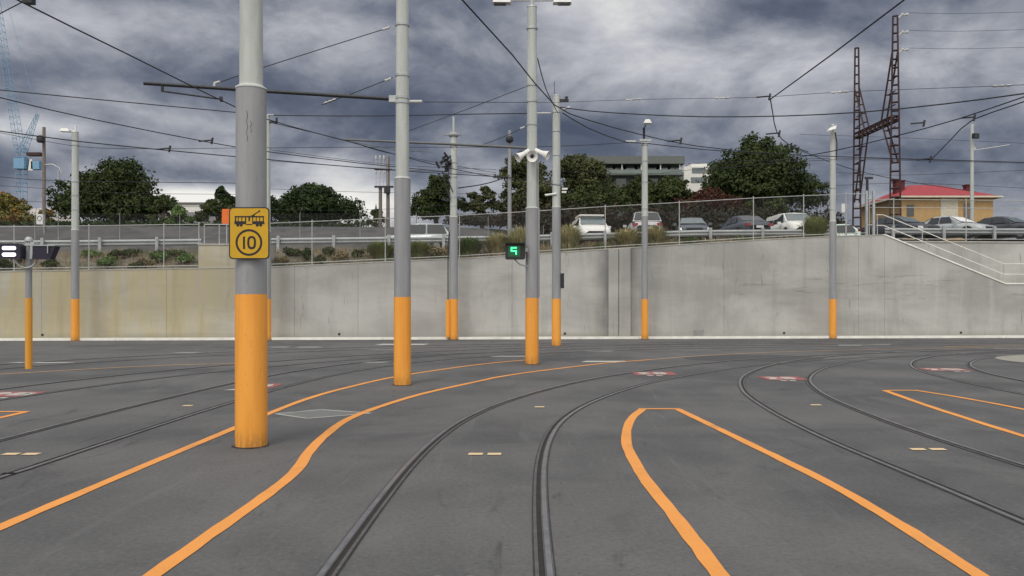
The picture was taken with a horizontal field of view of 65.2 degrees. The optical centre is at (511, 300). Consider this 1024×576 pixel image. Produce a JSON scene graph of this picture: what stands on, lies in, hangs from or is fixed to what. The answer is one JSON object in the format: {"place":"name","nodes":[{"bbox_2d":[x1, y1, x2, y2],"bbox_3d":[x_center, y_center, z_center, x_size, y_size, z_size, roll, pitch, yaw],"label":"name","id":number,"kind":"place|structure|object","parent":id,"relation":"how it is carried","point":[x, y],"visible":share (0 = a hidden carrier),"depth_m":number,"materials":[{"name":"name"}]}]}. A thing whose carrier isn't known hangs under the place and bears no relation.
{"place":"outdoors","nodes":[
{"label":"outdoors","id":0,"kind":"place"},
{"bbox_2d":[17,0,559,185],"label":"overhead wire","id":1,"kind":"object","parent":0,"point":[222,100],"visible":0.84,"depth_m":14.82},
{"bbox_2d":[0,131,511,177],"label":"overhead wire","id":2,"kind":"object","parent":1,"relation":"attached to","point":[169,149],"visible":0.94,"depth_m":21.72,"materials":[{"name":"metal"}]},
{"bbox_2d":[1,245,640,270],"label":"bank","id":3,"kind":"structure","parent":0,"point":[352,257],"depth_m":39.78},
{"bbox_2d":[0,237,200,251],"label":"guardrail","id":4,"kind":"object","parent":3,"relation":"on","point":[157,242],"visible":0.69,"depth_m":41.90,"materials":[{"name":"metal"}]},
{"bbox_2d":[359,240,393,258],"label":"grass tuft","id":5,"kind":"object","parent":3,"relation":"on","point":[380,252],"visible":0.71,"depth_m":39.79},
{"bbox_2d":[0,233,846,270],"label":"dry weeds","id":6,"kind":"object","parent":3,"relation":"on","point":[364,259],"visible":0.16,"depth_m":40.11,"materials":[{"name":"plant"}]},
{"bbox_2d":[411,240,435,256],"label":"grass tuft","id":7,"kind":"object","parent":3,"relation":"on","point":[422,250],"visible":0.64,"depth_m":39.91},
{"bbox_2d":[445,236,485,255],"bbox_3d":[-2.220,-2.800,40.663,2.735,1.025,2.723,0,0,0],"label":"grass tuft","id":8,"kind":"object","parent":3,"relation":"on","point":[468,248],"visible":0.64,"depth_m":40.23,"materials":[{"name":"green plant"}]},
{"bbox_2d":[480,231,512,255],"bbox_3d":[-0.710,-2.931,40.550,2.509,1.291,2.494,0,0,0],"label":"grass tuft","id":9,"kind":"object","parent":3,"relation":"on","point":[492,241],"visible":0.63,"depth_m":40.12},
{"bbox_2d":[503,225,525,252],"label":"grass tuft","id":10,"kind":"object","parent":3,"relation":"on","point":[518,236],"visible":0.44,"depth_m":39.95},
{"bbox_2d":[271,227,828,251],"bbox_3d":[2.426,-3.232,43.234,30.417,1.661,0.246,0,0,-3],"label":"guardrail","id":11,"kind":"object","parent":3,"relation":"on","point":[438,239],"visible":0.5,"depth_m":43.10,"materials":[{"name":"metal"}]},
{"bbox_2d":[547,223,585,251],"bbox_3d":[2.878,-3.195,40.402,2.370,1.626,2.385,0,0,0],"label":"grass tuft","id":12,"kind":"object","parent":3,"relation":"on","point":[575,239],"visible":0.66,"depth_m":39.98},
{"bbox_2d":[606,226,650,247],"bbox_3d":[5.832,-3.193,40.556,2.934,1.282,3.011,0,0,0],"label":"grass tuft","id":13,"kind":"object","parent":3,"relation":"on","point":[626,238],"visible":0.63,"depth_m":40.07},
{"bbox_2d":[638,225,678,245],"bbox_3d":[7.219,-3.286,40.669,2.339,1.319,2.362,0,0,0],"label":"grass tuft","id":14,"kind":"object","parent":3,"relation":"on","point":[654,233],"visible":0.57,"depth_m":40.19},
{"bbox_2d":[792,214,829,236],"bbox_3d":[15.477,-3.754,40.887,2.605,1.498,2.544,0,0,0],"label":"grass tuft","id":15,"kind":"object","parent":3,"relation":"on","point":[814,227],"visible":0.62,"depth_m":40.51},
{"bbox_2d":[0,225,716,253],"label":"road","id":16,"kind":"structure","parent":0,"point":[213,230],"depth_m":51.67,"materials":[{"name":"asphalt"}]},
{"bbox_2d":[36,127,61,230],"bbox_3d":[-29.934,-6.742,51.740,1.396,9.084,0.760,0,0,0],"label":"street pole","id":17,"kind":"object","parent":16,"relation":"on","point":[43,142],"visible":0.83,"depth_m":51.92,"materials":[{"name":"wood"}]},
{"bbox_2d":[0,208,545,245],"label":"chain link fence","id":18,"kind":"object","parent":16,"relation":"on","point":[225,225],"visible":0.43,"depth_m":49.72,"materials":[{"name":"metal"}]},
{"bbox_2d":[386,223,448,247],"bbox_3d":[-5.460,-3.546,45.500,4.250,1.684,2.200,0,0,0],"label":"parked car","id":19,"kind":"object","parent":16,"relation":"on","point":[424,226],"visible":0.07,"depth_m":44.71,"materials":[{"name":"silver metal"}]},
{"bbox_2d":[506,130,512,235],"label":"street pole","id":20,"kind":"object","parent":16,"relation":"on","point":[509,139],"visible":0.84,"depth_m":47.90,"materials":[{"name":"metal"}]},
{"bbox_2d":[571,214,610,243],"bbox_3d":[4.519,-4.069,46.612,2.200,1.769,4.675,0,0,-4],"label":"parked car","id":21,"kind":"object","parent":16,"relation":"on","point":[583,218],"visible":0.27,"depth_m":45.42,"materials":[{"name":"white metal"}]},
{"bbox_2d":[623,212,662,231],"bbox_3d":[7.511,-4.131,45.800,2.200,1.684,4.250,0,0,3],"label":"parked car","id":22,"kind":"object","parent":16,"relation":"on","point":[633,220],"visible":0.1,"depth_m":43.92,"materials":[{"name":"white metal"}]},
{"bbox_2d":[673,217,711,240],"bbox_3d":[10.483,-4.134,46.800,2.200,1.504,4.650,0,0,8],"label":"parked car","id":23,"kind":"object","parent":16,"relation":"on","point":[698,225],"visible":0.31,"depth_m":45.84,"materials":[{"name":"metal"}]},
{"bbox_2d":[715,215,773,240],"bbox_3d":[13.421,-4.171,46.600,2.200,1.504,4.650,0,0,-8],"label":"parked car","id":24,"kind":"object","parent":16,"relation":"on","point":[735,222],"visible":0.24,"depth_m":45.22,"materials":[{"name":"metal"}]},
{"bbox_2d":[766,213,809,237],"bbox_3d":[16.403,-4.298,47.013,2.200,1.684,4.675,0,0,-2],"label":"parked car","id":25,"kind":"object","parent":16,"relation":"on","point":[783,220],"visible":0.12,"depth_m":46.12,"materials":[{"name":"white metal"}]},
{"bbox_2d":[826,224,860,235],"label":"parked car","id":26,"kind":"object","parent":16,"relation":"on","point":[851,228],"visible":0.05,"depth_m":53.30,"materials":[{"name":"white metal"}]},
{"bbox_2d":[858,216,940,239],"bbox_3d":[22.748,-4.239,47.000,2.200,1.504,4.650,0,0,-24],"label":"parked car","id":27,"kind":"object","parent":16,"relation":"on","point":[888,221],"visible":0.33,"depth_m":46.29,"materials":[{"name":"grey metal"}]},
{"bbox_2d":[914,216,993,239],"bbox_3d":[25.850,-4.247,47.000,2.200,1.504,4.650,0,0,-28],"label":"parked car","id":28,"kind":"object","parent":16,"relation":"on","point":[953,224],"visible":0.3,"depth_m":46.26,"materials":[{"name":"silver metal"}]},
{"bbox_2d":[970,124,1009,220],"bbox_3d":[31.010,-6.846,51.786,2.676,9.292,0.688,0,0,0],"label":"street pole","id":29,"kind":"object","parent":16,"relation":"on","point":[973,135],"visible":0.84,"depth_m":51.91,"materials":[{"name":"metal"}]},
{"bbox_2d":[970,216,1023,238],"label":"parked car","id":30,"kind":"object","parent":16,"relation":"on","point":[1018,223],"visible":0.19,"depth_m":46.66,"materials":[{"name":"black metal"}]},
{"bbox_2d":[0,338,1023,575],"bbox_3d":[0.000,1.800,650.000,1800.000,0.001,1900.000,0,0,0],"label":"yard ground","id":31,"kind":"structure","parent":0,"point":[452,508],"depth_m":8.90,"materials":[{"name":"asphalt"}]},
{"bbox_2d":[14,237,39,368],"bbox_3d":[-12.805,0.054,21.149,0.655,3.492,0.298,0,0,0],"label":"signal post","id":32,"kind":"object","parent":31,"relation":"on","point":[29,242],"visible":0.94,"depth_m":21.12,"materials":[{"name":"metal"}]},
{"bbox_2d":[0,244,25,258],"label":"tram signal","id":33,"kind":"object","parent":32,"relation":"attached to","point":[12,251],"visible":1,"depth_m":20.90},
{"bbox_2d":[31,245,60,259],"bbox_3d":[-12.216,-1.270,20.977,0.619,0.376,0.285,0,0,0],"label":"tram signal","id":34,"kind":"object","parent":32,"relation":"attached to","point":[45,252],"visible":1,"depth_m":20.88,"materials":[{"name":"metal"}]},
{"bbox_2d":[59,125,79,340],"bbox_3d":[-19.985,-3.062,36.186,0.881,9.723,0.429,0,0,0],"label":"tram pole","id":35,"kind":"object","parent":31,"relation":"on","point":[75,315],"visible":1,"depth_m":36.05,"materials":[{"name":"metal"}]},
{"bbox_2d":[231,0,268,448],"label":"tram pole","id":36,"kind":"object","parent":31,"relation":"on","point":[251,293],"visible":1,"depth_m":9.79,"materials":[{"name":"orange paint"}]},
{"bbox_2d":[229,207,269,258],"bbox_3d":[-3.190,-0.821,9.729,0.490,0.631,0.047,0,0,0],"label":"speed sign","id":37,"kind":"object","parent":36,"relation":"attached to","point":[249,232],"visible":1,"depth_m":9.71,"materials":[{"name":"metal"}]},
{"bbox_2d":[0,360,521,529],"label":"painted line","id":38,"kind":"object","parent":31,"relation":"on","point":[17,519],"visible":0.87,"depth_m":8.41,"materials":[{"name":"paint"}]},
{"bbox_2d":[267,115,277,339],"bbox_3d":[-11.091,-3.359,36.688,0.708,10.319,0.420,0,0,0],"label":"tram pole","id":39,"kind":"object","parent":31,"relation":"on","point":[269,258],"visible":0.39,"depth_m":36.58,"materials":[{"name":"metal"}]},
{"bbox_2d":[0,89,235,112],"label":"overhead wire","id":40,"kind":"object","parent":39,"relation":"attached to","point":[115,101],"visible":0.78,"depth_m":33.89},
{"bbox_2d":[143,0,421,385],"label":"tram pole","id":41,"kind":"object","parent":31,"relation":"on","point":[401,100],"visible":0.99,"depth_m":17.01,"materials":[{"name":"metal"}]},
{"bbox_2d":[275,409,368,418],"bbox_3d":[-3.001,1.796,12.759,1.264,0.001,0.960,0,0,-40],"label":"utility cover","id":42,"kind":"object","parent":31,"relation":"on","point":[318,413],"visible":1,"depth_m":12.75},
{"bbox_2d":[143,360,641,575],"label":"painted line","id":43,"kind":"object","parent":31,"relation":"on","point":[191,547],"visible":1,"depth_m":7.30,"materials":[{"name":"paint"}]},
{"bbox_2d":[435,117,461,339],"bbox_3d":[-2.969,-3.378,37.070,1.202,10.356,0.537,0,0,-24],"label":"tram pole","id":44,"kind":"object","parent":31,"relation":"on","point":[452,301],"visible":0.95,"depth_m":37.04,"materials":[{"name":"metal"}]},
{"bbox_2d":[344,0,571,363],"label":"tram pole","id":45,"kind":"object","parent":31,"relation":"on","point":[532,283],"visible":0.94,"depth_m":22.67,"materials":[{"name":"metal"}]},
{"bbox_2d":[0,97,446,171],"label":"overhead wire","id":46,"kind":"object","parent":45,"relation":"attached to","point":[211,140],"visible":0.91,"depth_m":19.78,"materials":[{"name":"metal"}]},
{"bbox_2d":[505,243,527,266],"bbox_3d":[0.170,-1.289,22.545,0.740,0.672,0.370,0,0,0],"label":"tram signal","id":47,"kind":"object","parent":45,"relation":"attached to","point":[515,251],"visible":1,"depth_m":22.48,"materials":[{"name":"metal"}]},
{"bbox_2d":[469,84,1023,102],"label":"overhead wire","id":48,"kind":"object","parent":45,"relation":"attached to","point":[1008,85],"visible":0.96,"depth_m":23.97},
{"bbox_2d":[0,340,967,368],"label":"tram track","id":49,"kind":"structure","parent":31,"relation":"on","point":[445,347],"depth_m":31.30,"materials":[{"name":"metal"}]},
{"bbox_2d":[0,343,977,478],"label":"tram track","id":50,"kind":"structure","parent":31,"relation":"on","point":[55,458],"depth_m":13.22,"materials":[{"name":"metal"}]},
{"bbox_2d":[0,234,1023,337],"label":"retaining wall","id":51,"kind":"structure","parent":31,"relation":"on","point":[886,284],"depth_m":38.62,"materials":[{"name":"concrete"}]},
{"bbox_2d":[0,223,199,270],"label":"chain link fence","id":52,"kind":"object","parent":51,"relation":"on","point":[88,248],"visible":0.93,"depth_m":37.43,"materials":[{"name":"metal"}]},
{"bbox_2d":[197,243,274,267],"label":"concrete block","id":53,"kind":"structure","parent":51,"relation":"on","point":[213,255],"depth_m":37.58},
{"bbox_2d":[271,192,866,265],"bbox_3d":[3.009,-3.486,38.739,29.208,3.805,0.062,0,0,-3],"label":"chain link fence","id":54,"kind":"object","parent":51,"relation":"on","point":[605,246],"visible":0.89,"depth_m":38.80,"materials":[{"name":"metal"}]},
{"bbox_2d":[865,191,874,234],"bbox_3d":[17.910,-4.350,40.025,0.484,2.300,0.116,0,0,-3],"label":"gate post","id":55,"kind":"object","parent":51,"relation":"on","point":[873,212],"visible":0.82,"depth_m":39.98,"materials":[{"name":"metal"}]},
{"bbox_2d":[876,214,1023,281],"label":"stair handrail","id":56,"kind":"object","parent":51,"relation":"on","point":[877,225],"visible":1,"depth_m":39.84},
{"bbox_2d":[0,335,1023,340],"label":"kerb","id":57,"kind":"structure","parent":31,"relation":"on","point":[445,338],"depth_m":37.39,"materials":[{"name":"concrete"}]},
{"bbox_2d":[0,341,1023,400],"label":"tram track","id":58,"kind":"structure","parent":31,"relation":"on","point":[382,357],"depth_m":23.81,"materials":[{"name":"metal"}]},
{"bbox_2d":[537,81,569,345],"bbox_3d":[1.639,-3.500,32.089,1.415,10.600,0.460,0,0,0],"label":"tram pole","id":59,"kind":"object","parent":31,"relation":"on","point":[557,280],"visible":0.98,"depth_m":31.96,"materials":[{"name":"metal"}]},
{"bbox_2d":[267,112,551,115],"bbox_3d":[-4.663,-8.023,34.711,13.577,1.032,0.946,0,0,20],"label":"overhead wire","id":60,"kind":"object","parent":59,"relation":"attached to","point":[395,115],"visible":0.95,"depth_m":35.14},
{"bbox_2d":[560,93,1023,116],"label":"overhead wire","id":61,"kind":"object","parent":59,"relation":"attached to","point":[807,114],"visible":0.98,"depth_m":27.25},
{"bbox_2d":[114,335,998,337],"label":"curb","id":62,"kind":"structure","parent":31,"relation":"on","point":[571,336],"depth_m":38.32,"materials":[{"name":"concrete"}]},
{"bbox_2d":[627,119,651,338],"bbox_3d":[5.961,-3.367,37.743,1.193,10.334,0.408,0,0,0],"label":"tram pole","id":63,"kind":"object","parent":31,"relation":"on","point":[644,294],"visible":0.98,"depth_m":37.61,"materials":[{"name":"metal"}]},
{"bbox_2d":[562,112,766,153],"bbox_3d":[7.267,-7.466,37.582,15.121,0.566,1.456,0,0,-41],"label":"overhead wire","id":64,"kind":"object","parent":63,"relation":"attached to","point":[654,144],"visible":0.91,"depth_m":37.82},
{"bbox_2d":[315,349,1023,575],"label":"tram track","id":65,"kind":"structure","parent":31,"relation":"on","point":[338,558],"depth_m":7.53,"materials":[{"name":"metal"}]},
{"bbox_2d":[621,409,729,575],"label":"painted line","id":66,"kind":"object","parent":31,"relation":"on","point":[707,559],"visible":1,"depth_m":6.88,"materials":[{"name":"paint"}]},
{"bbox_2d":[684,355,822,360],"bbox_3d":[7.592,1.797,25.200,4.416,0.001,2.993,0,0,0],"label":"ground patch","id":67,"kind":"object","parent":31,"relation":"on","point":[728,357],"visible":0.96,"depth_m":25.35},
{"bbox_2d":[757,376,807,380],"bbox_3d":[6.272,1.792,18.438,0.928,0.002,1.088,0,0,0],"label":"ground mark","id":68,"kind":"object","parent":31,"relation":"on","point":[786,378],"visible":1,"depth_m":18.46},
{"bbox_2d":[675,409,988,575],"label":"painted line","id":69,"kind":"object","parent":31,"relation":"on","point":[941,550],"visible":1,"depth_m":6.88,"materials":[{"name":"paint"}]},
{"bbox_2d":[827,124,837,338],"bbox_3d":[15.242,-3.332,38.109,0.453,10.264,0.827,0,0,28],"label":"tram pole","id":70,"kind":"object","parent":31,"relation":"on","point":[832,271],"visible":1,"depth_m":38.16,"materials":[{"name":"metal"}]},
{"bbox_2d":[738,348,1023,524],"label":"tram track","id":71,"kind":"structure","parent":31,"relation":"on","point":[1010,515],"depth_m":10.30,"materials":[{"name":"metal"}]},
{"bbox_2d":[885,391,1023,436],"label":"painted line","id":72,"kind":"object","parent":31,"relation":"on","point":[964,417],"visible":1,"depth_m":12.51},
{"bbox_2d":[904,241,1023,282],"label":"parapet wall","id":73,"kind":"structure","parent":31,"relation":"on","point":[1006,251],"depth_m":42.10,"materials":[{"name":"concrete"}]},
{"bbox_2d":[869,198,1023,240],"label":"chain link fence","id":74,"kind":"object","parent":73,"relation":"on","point":[929,207],"visible":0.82,"depth_m":42.13,"materials":[{"name":"metal"}]},
{"bbox_2d":[909,350,1023,394],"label":"tram track","id":75,"kind":"structure","parent":31,"relation":"on","point":[968,364],"depth_m":20.50,"materials":[{"name":"metal"}]},
{"bbox_2d":[0,0,1023,238],"label":"sky","id":76,"kind":"structure","parent":0,"point":[660,52],"materials":[{"name":"grey"}]},
{"bbox_2d":[481,228,549,245],"bbox_3d":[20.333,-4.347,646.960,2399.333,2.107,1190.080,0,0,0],"label":"hill ground","id":77,"kind":"structure","parent":0,"point":[503,230],"depth_m":58.34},
{"bbox_2d":[0,191,33,223],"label":"tree","id":78,"kind":"object","parent":77,"relation":"on","point":[18,208],"visible":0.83,"depth_m":65.71,"materials":[{"name":"yellow plant"}]},
{"bbox_2d":[0,0,41,204],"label":"tower crane","id":79,"kind":"object","parent":77,"relation":"on","point":[20,163],"visible":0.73,"depth_m":259.47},
{"bbox_2d":[46,156,178,222],"bbox_3d":[-32.961,-8.577,66.514,11.151,6.987,7.343,0,0,0],"label":"tree","id":80,"kind":"object","parent":77,"relation":"on","point":[129,184],"visible":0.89,"depth_m":64.83,"materials":[{"name":"green plant"}]},
{"bbox_2d":[145,194,182,221],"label":"tree","id":81,"kind":"object","parent":77,"relation":"on","point":[164,200],"visible":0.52,"depth_m":63.81,"materials":[{"name":"green plant"}]},
{"bbox_2d":[164,204,195,225],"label":"tree","id":82,"kind":"object","parent":77,"relation":"on","point":[176,211],"visible":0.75,"depth_m":61.70,"materials":[{"name":"green plant"}]},
{"bbox_2d":[0,219,368,226],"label":"undergrowth","id":83,"kind":"object","parent":77,"relation":"on","point":[126,222],"visible":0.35,"depth_m":59.81,"materials":[{"name":"green plant"}]},
{"bbox_2d":[165,202,217,217],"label":"white building","id":84,"kind":"structure","parent":77,"relation":"on","point":[192,207],"depth_m":126.00,"materials":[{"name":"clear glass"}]},
{"bbox_2d":[192,199,234,225],"bbox_3d":[-23.476,-6.625,64.138,4.047,3.096,2.736,0,0,0],"label":"tree","id":85,"kind":"object","parent":77,"relation":"on","point":[215,207],"visible":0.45,"depth_m":63.52,"materials":[{"name":"green plant"}]},
{"bbox_2d":[202,185,234,216],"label":"tree","id":86,"kind":"object","parent":77,"relation":"on","point":[222,194],"visible":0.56,"depth_m":77.64,"materials":[{"name":"green plant"}]},
{"bbox_2d":[271,182,370,226],"bbox_3d":[-16.641,-7.508,65.899,8.764,4.817,8.037,0,0,-37],"label":"tree","id":87,"kind":"object","parent":77,"relation":"on","point":[321,200],"visible":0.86,"depth_m":64.37,"materials":[{"name":"green plant"}]},
{"bbox_2d":[374,155,393,226],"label":"transformer poles","id":88,"kind":"object","parent":77,"relation":"on","point":[387,187],"visible":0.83,"depth_m":69.85,"materials":[{"name":"wood"}]},
{"bbox_2d":[411,174,468,223],"bbox_3d":[-6.073,-7.636,64.067,4.002,5.091,4.189,0,0,45],"label":"tree","id":89,"kind":"object","parent":77,"relation":"on","point":[432,198],"visible":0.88,"depth_m":63.13,"materials":[{"name":"green plant"}]},
{"bbox_2d":[461,185,502,227],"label":"tree","id":90,"kind":"object","parent":77,"relation":"on","point":[481,207],"visible":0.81,"depth_m":65.63,"materials":[{"name":"green plant"}]},
{"bbox_2d":[489,151,550,228],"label":"tree","id":91,"kind":"object","parent":77,"relation":"on","point":[518,171],"visible":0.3,"depth_m":67.40,"materials":[{"name":"green plant"}]},
{"bbox_2d":[502,176,566,220],"bbox_3d":[2.086,-7.553,64.947,5.517,5.296,4.094,0,0,-19],"label":"tree","id":92,"kind":"object","parent":77,"relation":"on","point":[518,198],"visible":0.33,"depth_m":64.36,"materials":[{"name":"green plant"}]},
{"bbox_2d":[550,153,619,201],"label":"tree","id":93,"kind":"object","parent":77,"relation":"on","point":[570,166],"visible":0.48,"depth_m":70.79,"materials":[{"name":"green plant"}]},
{"bbox_2d":[560,180,632,212],"bbox_3d":[6.707,-7.031,65.007,5.801,5.807,5.454,0,0,38],"label":"tree","id":94,"kind":"object","parent":77,"relation":"on","point":[598,191],"visible":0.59,"depth_m":64.08,"materials":[{"name":"green plant"}]},
{"bbox_2d":[586,156,684,242],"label":"apartment building","id":95,"kind":"structure","parent":77,"relation":"on","point":[616,166],"depth_m":118.22,"materials":[{"name":"concrete"}]},
{"bbox_2d":[612,173,675,210],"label":"tree","id":96,"kind":"object","parent":77,"relation":"on","point":[632,188],"visible":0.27,"depth_m":69.20,"materials":[{"name":"green plant"}]},
{"bbox_2d":[442,198,849,240],"bbox_3d":[10.300,-5.883,58.739,30.866,3.734,6.446,0,0,0],"label":"thicket","id":97,"kind":"object","parent":77,"relation":"on","point":[722,217],"visible":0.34,"depth_m":57.39,"materials":[{"name":"green plant"}]},
{"bbox_2d":[637,175,693,241],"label":"tree","id":98,"kind":"object","parent":77,"relation":"on","point":[667,189],"visible":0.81,"depth_m":65.49,"materials":[{"name":"green plant"}]},
{"bbox_2d":[679,163,710,239],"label":"white building","id":99,"kind":"structure","parent":77,"relation":"on","point":[691,176],"depth_m":132.00,"materials":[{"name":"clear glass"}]},
{"bbox_2d":[673,186,743,214],"bbox_3d":[15.350,-6.453,62.576,5.306,5.179,4.662,0,0,31],"label":"shrub","id":100,"kind":"object","parent":77,"relation":"on","point":[706,194],"visible":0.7,"depth_m":61.84,"materials":[{"name":"red plant"}]},
{"bbox_2d":[742,182,789,214],"bbox_3d":[19.984,-6.602,62.979,3.530,5.510,2.841,0,0,31],"label":"tree","id":101,"kind":"object","parent":77,"relation":"on","point":[767,189],"visible":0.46,"depth_m":62.52,"materials":[{"name":"green plant"}]},
{"bbox_2d":[696,131,836,215],"bbox_3d":[20.806,-9.098,66.451,11.387,9.710,8.300,0,0,0],"label":"tree","id":102,"kind":"object","parent":77,"relation":"on","point":[741,181],"visible":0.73,"depth_m":64.55,"materials":[{"name":"green plant"}]},
{"bbox_2d":[852,13,908,239],"bbox_3d":[28.524,-12.181,62.473,1.491,18.082,7.648,0,0,0],"label":"lattice gantry","id":103,"kind":"object","parent":77,"relation":"on","point":[884,123],"visible":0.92,"depth_m":60.32,"materials":[{"name":"metal"}]},
{"bbox_2d":[856,180,1003,239],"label":"house","id":104,"kind":"structure","parent":77,"relation":"on","point":[955,203],"depth_m":69.00,"materials":[{"name":"yellow brick"}]},
{"bbox_2d":[940,197,957,216],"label":"window","id":105,"kind":"structure","parent":104,"relation":"in","point":[950,207],"depth_m":68.95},
{"bbox_2d":[766,100,807,151],"bbox_3d":[6.268,-3.997,18.828,0.639,0.163,6.307,0,0,27],"label":"overhead wire","id":106,"kind":"object","parent":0,"point":[778,133],"visible":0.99,"depth_m":19.12,"materials":[{"name":"metal"}]},
{"bbox_2d":[756,0,904,99],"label":"overhead wire","id":107,"kind":"object","parent":106,"relation":"attached to","point":[769,97],"visible":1,"depth_m":12.88,"materials":[{"name":"metal"}]},
{"bbox_2d":[768,96,1023,162],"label":"overhead wire","id":108,"kind":"object","parent":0,"point":[923,122],"visible":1,"depth_m":18.98,"materials":[{"name":"metal"}]},
{"bbox_2d":[917,101,1023,162],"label":"overhead wire","id":109,"kind":"object","parent":108,"relation":"attached to","point":[973,119],"visible":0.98,"depth_m":17.81,"materials":[{"name":"metal"}]},
{"bbox_2d":[462,0,1023,162],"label":"overhead wire","id":110,"kind":"object","parent":109,"relation":"hanging from","point":[496,37],"visible":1,"depth_m":19.80,"materials":[{"name":"metal"}]},
{"bbox_2d":[899,239,1023,240],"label":"car park verge","id":111,"kind":"structure","parent":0,"point":[964,240],"depth_m":42.62,"materials":[{"name":"plant"}]},
{"bbox_2d":[885,226,1023,239],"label":"guardrail","id":112,"kind":"object","parent":111,"relation":"on","point":[944,231],"visible":0.8,"depth_m":44.42,"materials":[{"name":"metal"}]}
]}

